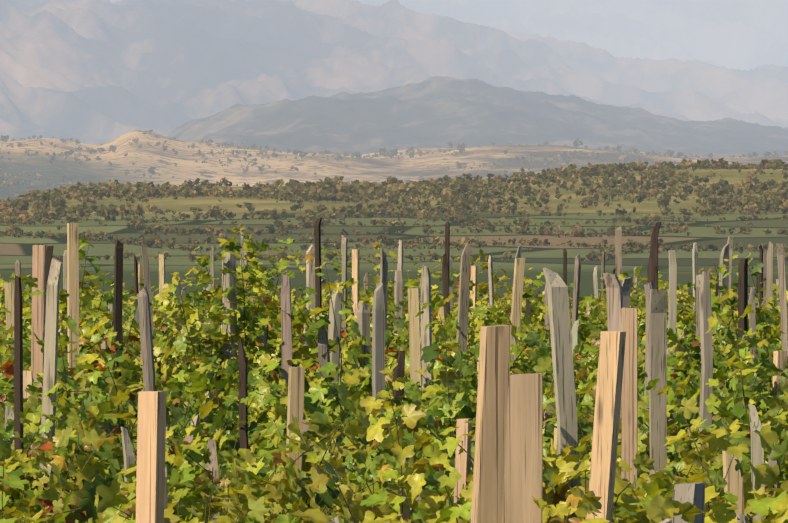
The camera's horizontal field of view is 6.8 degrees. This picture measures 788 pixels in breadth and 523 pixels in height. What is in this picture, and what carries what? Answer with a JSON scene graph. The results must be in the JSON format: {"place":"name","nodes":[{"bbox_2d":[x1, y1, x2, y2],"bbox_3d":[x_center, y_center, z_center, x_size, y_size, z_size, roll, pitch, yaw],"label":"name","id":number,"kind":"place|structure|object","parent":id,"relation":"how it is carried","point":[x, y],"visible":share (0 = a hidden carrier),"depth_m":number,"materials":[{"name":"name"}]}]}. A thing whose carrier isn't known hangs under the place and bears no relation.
{"place":"outdoors","nodes":[
{"label":"outdoors","id":0,"kind":"place"},
{"bbox_2d":[0,0,787,312],"bbox_3d":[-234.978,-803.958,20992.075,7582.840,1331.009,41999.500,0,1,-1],"label":"terrain","id":1,"kind":"structure","parent":0,"point":[703,79],"depth_m":19467.09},
{"bbox_2d":[0,254,779,321],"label":"vine leaves","id":2,"kind":"object","parent":1,"relation":"on","point":[535,282],"visible":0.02,"depth_m":74.61,"materials":[{"name":"green plant"}]},
{"bbox_2d":[0,227,787,522],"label":"vine leaves","id":3,"kind":"object","parent":1,"relation":"on","point":[100,489],"visible":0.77,"depth_m":27.54,"materials":[{"name":"green plant"}]},
{"bbox_2d":[0,218,787,522],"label":"wooden posts","id":4,"kind":"object","parent":1,"relation":"on","point":[508,466],"visible":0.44,"depth_m":26.40,"materials":[{"name":"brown wood"}]},
{"bbox_2d":[0,129,787,260],"bbox_3d":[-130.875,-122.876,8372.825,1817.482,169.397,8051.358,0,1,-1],"label":"trees","id":5,"kind":"object","parent":1,"relation":"on","point":[475,188],"visible":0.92,"depth_m":5631.87,"materials":[{"name":"green plant"}]},
{"bbox_2d":[0,233,787,439],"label":"vine leaves","id":6,"kind":"object","parent":1,"relation":"on","point":[89,308],"visible":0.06,"depth_m":49.87,"materials":[{"name":"green plant"}]},
{"bbox_2d":[0,237,787,522],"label":"grapevines","id":7,"kind":"object","parent":1,"relation":"on","point":[448,496],"visible":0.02,"depth_m":30.09,"materials":[{"name":"green plant"}]}
]}

